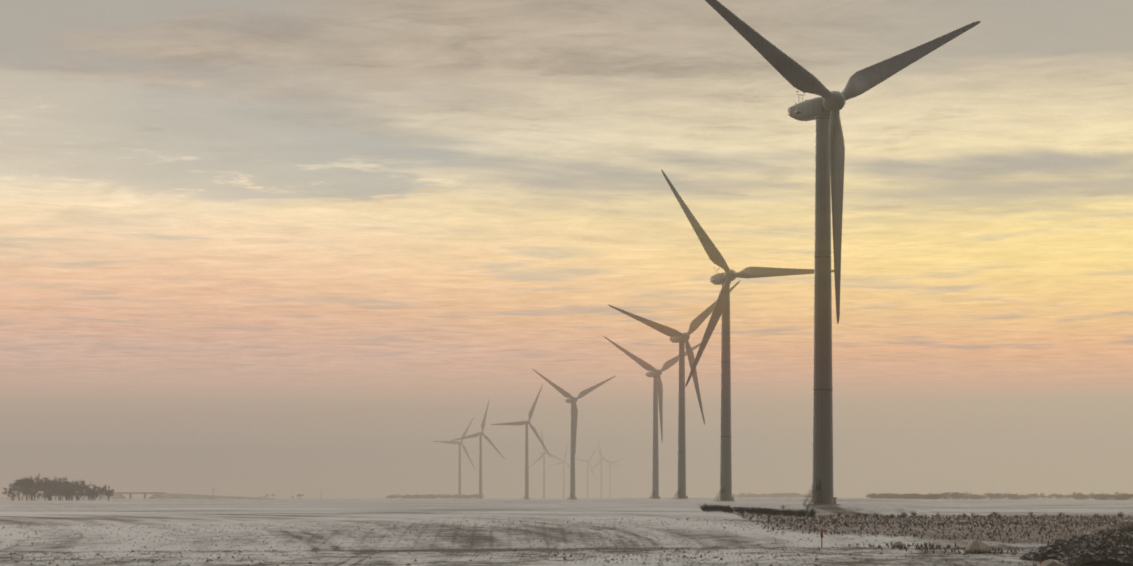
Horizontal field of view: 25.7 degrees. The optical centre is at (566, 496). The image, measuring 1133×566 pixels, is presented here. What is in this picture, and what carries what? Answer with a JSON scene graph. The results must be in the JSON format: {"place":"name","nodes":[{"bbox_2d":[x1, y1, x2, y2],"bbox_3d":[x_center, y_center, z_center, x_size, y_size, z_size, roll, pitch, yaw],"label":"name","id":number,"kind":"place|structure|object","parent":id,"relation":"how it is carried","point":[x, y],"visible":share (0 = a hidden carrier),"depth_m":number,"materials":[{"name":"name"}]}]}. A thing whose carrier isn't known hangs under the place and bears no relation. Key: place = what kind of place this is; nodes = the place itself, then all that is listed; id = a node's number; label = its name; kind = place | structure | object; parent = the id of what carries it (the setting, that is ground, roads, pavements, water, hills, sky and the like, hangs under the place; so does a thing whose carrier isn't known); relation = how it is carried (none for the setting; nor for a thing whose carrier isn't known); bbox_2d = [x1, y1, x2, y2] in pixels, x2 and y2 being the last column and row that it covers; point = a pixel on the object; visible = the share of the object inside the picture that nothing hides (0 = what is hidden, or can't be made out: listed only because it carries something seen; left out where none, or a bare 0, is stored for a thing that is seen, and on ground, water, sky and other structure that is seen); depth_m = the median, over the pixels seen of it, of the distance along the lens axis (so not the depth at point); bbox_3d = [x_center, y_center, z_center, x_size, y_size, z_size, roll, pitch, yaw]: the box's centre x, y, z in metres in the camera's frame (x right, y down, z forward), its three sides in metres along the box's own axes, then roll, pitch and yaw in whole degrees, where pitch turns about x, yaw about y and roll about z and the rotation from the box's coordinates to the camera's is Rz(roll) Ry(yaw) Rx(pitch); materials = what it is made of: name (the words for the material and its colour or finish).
{"place":"outdoors","nodes":[
{"label":"outdoors","id":0,"kind":"place"},
{"bbox_2d":[0,497,1132,565],"bbox_3d":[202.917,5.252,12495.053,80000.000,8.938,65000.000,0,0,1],"label":"field ground","id":1,"kind":"structure","parent":0,"point":[329,513],"depth_m":356.62,"materials":[{"name":"white snow"}]},
{"bbox_2d":[1,487,15,500],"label":"copse tree","id":2,"kind":"object","parent":1,"relation":"on","point":[9,490],"visible":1,"depth_m":1609.17,"materials":[{"name":"grey plant"}]},
{"bbox_2d":[8,483,24,500],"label":"copse tree","id":3,"kind":"object","parent":1,"relation":"on","point":[11,485],"visible":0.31,"depth_m":1713.57,"materials":[{"name":"grey plant"}]},
{"bbox_2d":[11,479,24,500],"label":"copse tree","id":4,"kind":"object","parent":1,"relation":"on","point":[18,482],"visible":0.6,"depth_m":1655.96,"materials":[{"name":"grey plant"}]},
{"bbox_2d":[18,475,35,500],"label":"copse tree","id":5,"kind":"object","parent":1,"relation":"on","point":[29,482],"visible":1,"depth_m":1614.14,"materials":[{"name":"grey plant"}]},
{"bbox_2d":[23,477,45,499],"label":"copse tree","id":6,"kind":"object","parent":1,"relation":"on","point":[38,484],"visible":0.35,"depth_m":1647.42,"materials":[{"name":"grey plant"}]},
{"bbox_2d":[35,473,57,499],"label":"copse tree","id":7,"kind":"object","parent":1,"relation":"on","point":[51,487],"visible":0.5,"depth_m":1720.47,"materials":[{"name":"grey plant"}]},
{"bbox_2d":[38,481,59,500],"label":"copse tree","id":8,"kind":"object","parent":1,"relation":"on","point":[47,484],"visible":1,"depth_m":1627.68,"materials":[{"name":"grey plant"}]},
{"bbox_2d":[45,488,56,499],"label":"copse tree","id":9,"kind":"object","parent":1,"relation":"on","point":[49,490],"visible":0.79,"depth_m":1661.79,"materials":[{"name":"grey plant"}]},
{"bbox_2d":[53,476,69,499],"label":"copse tree","id":10,"kind":"object","parent":1,"relation":"on","point":[64,478],"visible":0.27,"depth_m":1862.42,"materials":[{"name":"grey plant"}]},
{"bbox_2d":[61,487,69,500],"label":"copse tree","id":11,"kind":"object","parent":1,"relation":"on","point":[65,490],"visible":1,"depth_m":1607.17,"materials":[{"name":"grey plant"}]},
{"bbox_2d":[57,482,73,499],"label":"copse tree","id":12,"kind":"object","parent":1,"relation":"on","point":[60,487],"visible":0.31,"depth_m":1717.15,"materials":[{"name":"grey plant"}]},
{"bbox_2d":[64,489,74,500],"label":"copse tree","id":13,"kind":"object","parent":1,"relation":"on","point":[72,491],"visible":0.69,"depth_m":1629.76,"materials":[{"name":"grey plant"}]},
{"bbox_2d":[58,480,83,499],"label":"copse tree","id":14,"kind":"object","parent":1,"relation":"on","point":[73,486],"visible":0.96,"depth_m":1696.90,"materials":[{"name":"grey plant"}]},
{"bbox_2d":[71,483,87,499],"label":"copse tree","id":15,"kind":"object","parent":1,"relation":"on","point":[83,487],"visible":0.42,"depth_m":1703.86,"materials":[{"name":"grey plant"}]},
{"bbox_2d":[85,490,94,499],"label":"copse tree","id":16,"kind":"object","parent":1,"relation":"on","point":[87,493],"visible":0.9,"depth_m":1691.11,"materials":[{"name":"grey plant"}]},
{"bbox_2d":[86,483,100,499],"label":"copse tree","id":17,"kind":"object","parent":1,"relation":"on","point":[95,487],"visible":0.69,"depth_m":1718.51,"materials":[{"name":"grey plant"}]},
{"bbox_2d":[99,485,113,500],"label":"copse tree","id":18,"kind":"object","parent":1,"relation":"on","point":[103,489],"visible":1,"depth_m":1621.44,"materials":[{"name":"grey plant"}]},
{"bbox_2d":[0,492,278,498],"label":"hill","id":19,"kind":"structure","parent":1,"relation":"on","point":[155,495],"depth_m":3093.41,"materials":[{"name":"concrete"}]},
{"bbox_2d":[434,417,474,498],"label":"wind turbine","id":20,"kind":"object","parent":1,"relation":"on","point":[459,470],"visible":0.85,"depth_m":3551.14,"materials":[{"name":"paint"}]},
{"bbox_2d":[451,399,504,498],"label":"wind turbine","id":21,"kind":"object","parent":1,"relation":"on","point":[480,434],"visible":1,"depth_m":3037.82,"materials":[{"name":"paint"}]},
{"bbox_2d":[490,384,550,498],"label":"wind turbine","id":22,"kind":"object","parent":1,"relation":"on","point":[532,427],"visible":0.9,"depth_m":2588.12,"materials":[{"name":"paint"}]},
{"bbox_2d":[530,428,564,497],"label":"wind turbine","id":23,"kind":"object","parent":1,"relation":"on","point":[542,455],"visible":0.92,"depth_m":4388.02,"materials":[{"name":"paint"}]},
{"bbox_2d":[547,443,577,497],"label":"wind turbine","id":24,"kind":"object","parent":1,"relation":"on","point":[561,462],"visible":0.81,"depth_m":5447.89,"materials":[{"name":"paint"}]},
{"bbox_2d":[1,518,1126,565],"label":"field clods","id":25,"kind":"object","parent":1,"relation":"on","point":[515,550],"visible":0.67,"depth_m":313.24,"materials":[{"name":"soil"}]},
{"bbox_2d":[533,369,614,499],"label":"wind turbine","id":26,"kind":"object","parent":1,"relation":"on","point":[571,399],"visible":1,"depth_m":2009.20,"materials":[{"name":"paint"}]},
{"bbox_2d":[575,446,598,497],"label":"wind turbine","id":27,"kind":"object","parent":1,"relation":"on","point":[590,457],"visible":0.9,"depth_m":5446.93,"materials":[{"name":"paint"}]},
{"bbox_2d":[588,441,618,497],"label":"wind turbine","id":28,"kind":"object","parent":1,"relation":"on","point":[601,459],"visible":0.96,"depth_m":5135.96,"materials":[{"name":"paint"}]},
{"bbox_2d":[602,456,623,497],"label":"wind turbine","id":29,"kind":"object","parent":1,"relation":"on","point":[610,464],"visible":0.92,"depth_m":5960.43,"materials":[{"name":"paint"}]},
{"bbox_2d":[604,336,700,498],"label":"wind turbine","id":30,"kind":"object","parent":1,"relation":"on","point":[654,373],"visible":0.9,"depth_m":1583.19,"materials":[{"name":"paint"}]},
{"bbox_2d":[609,280,740,498],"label":"wind turbine","id":31,"kind":"object","parent":1,"relation":"on","point":[680,338],"visible":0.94,"depth_m":1234.23,"materials":[{"name":"paint"}]},
{"bbox_2d":[661,169,833,500],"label":"wind turbine","id":32,"kind":"object","parent":1,"relation":"on","point":[724,280],"visible":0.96,"depth_m":887.32,"materials":[{"name":"paint"}]},
{"bbox_2d":[705,0,980,505],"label":"wind turbine","id":33,"kind":"object","parent":1,"relation":"on","point":[825,108],"visible":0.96,"depth_m":496.95,"materials":[{"name":"paint"}]},
{"bbox_2d":[874,493,885,498],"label":"tree","id":34,"kind":"object","parent":1,"relation":"on","point":[880,495],"visible":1,"depth_m":2022.84,"materials":[{"name":"grey plant"}]},
{"bbox_2d":[891,541,903,547],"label":"boulder","id":35,"kind":"object","parent":1,"relation":"on","point":[899,543],"visible":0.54,"depth_m":317.10,"materials":[{"name":"grey stone"}]},
{"bbox_2d":[727,511,1132,543],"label":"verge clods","id":36,"kind":"object","parent":1,"relation":"on","point":[912,524],"visible":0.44,"depth_m":371.38,"materials":[{"name":"soil"}]},
{"bbox_2d":[729,511,1132,565],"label":"verge dry weeds","id":37,"kind":"object","parent":1,"relation":"on","point":[886,520],"visible":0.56,"depth_m":373.07,"materials":[{"name":"brown plant"}]},
{"bbox_2d":[949,492,960,499],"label":"tree belt","id":38,"kind":"object","parent":1,"relation":"on","point":[955,494],"visible":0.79,"depth_m":2168.05,"materials":[{"name":"grey plant"}]},
{"bbox_2d":[954,492,973,499],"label":"tree belt","id":39,"kind":"object","parent":1,"relation":"on","point":[969,495],"visible":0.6,"depth_m":2232.11,"materials":[{"name":"grey plant"}]},
{"bbox_2d":[965,539,991,553],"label":"boulder","id":40,"kind":"object","parent":1,"relation":"on","point":[974,545],"visible":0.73,"depth_m":307.55,"materials":[{"name":"grey stone"}]},
{"bbox_2d":[992,493,1005,499],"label":"tree belt","id":41,"kind":"object","parent":1,"relation":"on","point":[998,495],"visible":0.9,"depth_m":2320.08,"materials":[{"name":"grey plant"}]},
{"bbox_2d":[1006,493,1017,499],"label":"tree belt","id":42,"kind":"object","parent":1,"relation":"on","point":[1009,495],"visible":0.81,"depth_m":2359.22,"materials":[{"name":"grey plant"}]},
{"bbox_2d":[1028,493,1045,499],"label":"tree belt","id":43,"kind":"object","parent":1,"relation":"on","point":[1042,494],"visible":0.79,"depth_m":2446.85,"materials":[{"name":"grey plant"}]},
{"bbox_2d":[1041,559,1066,565],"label":"boulder","id":44,"kind":"object","parent":1,"relation":"on","point":[1050,562],"visible":0.98,"depth_m":279.11,"materials":[{"name":"grey stone"}]},
{"bbox_2d":[1050,493,1064,499],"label":"tree belt","id":45,"kind":"object","parent":1,"relation":"on","point":[1052,495],"visible":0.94,"depth_m":2373.74,"materials":[{"name":"grey plant"}]},
{"bbox_2d":[1020,526,1132,565],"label":"spoil heap mound","id":46,"kind":"object","parent":1,"relation":"on","point":[1065,551],"visible":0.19,"depth_m":289.46,"materials":[{"name":"brown soil"}]},
{"bbox_2d":[1018,525,1132,565],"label":"spoil heap clods","id":47,"kind":"object","parent":46,"relation":"on","point":[1098,540],"visible":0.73,"depth_m":289.93,"materials":[{"name":"brown soil"}]},
{"bbox_2d":[1022,524,1132,562],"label":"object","id":48,"kind":"object","parent":46,"relation":"on","point":[1079,546],"visible":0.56,"depth_m":291.01,"materials":[{"name":"brown soil"}]},
{"bbox_2d":[1071,492,1089,498],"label":"tree belt","id":49,"kind":"object","parent":1,"relation":"on","point":[1078,495],"visible":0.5,"depth_m":2303.62,"materials":[{"name":"grey plant"}]},
{"bbox_2d":[1095,494,1111,499],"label":"tree belt","id":50,"kind":"object","parent":1,"relation":"on","point":[1104,496],"visible":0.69,"depth_m":2168.25,"materials":[{"name":"grey plant"}]},
{"bbox_2d":[0,0,1132,496],"label":"sky","id":51,"kind":"structure","parent":0,"point":[249,248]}
]}

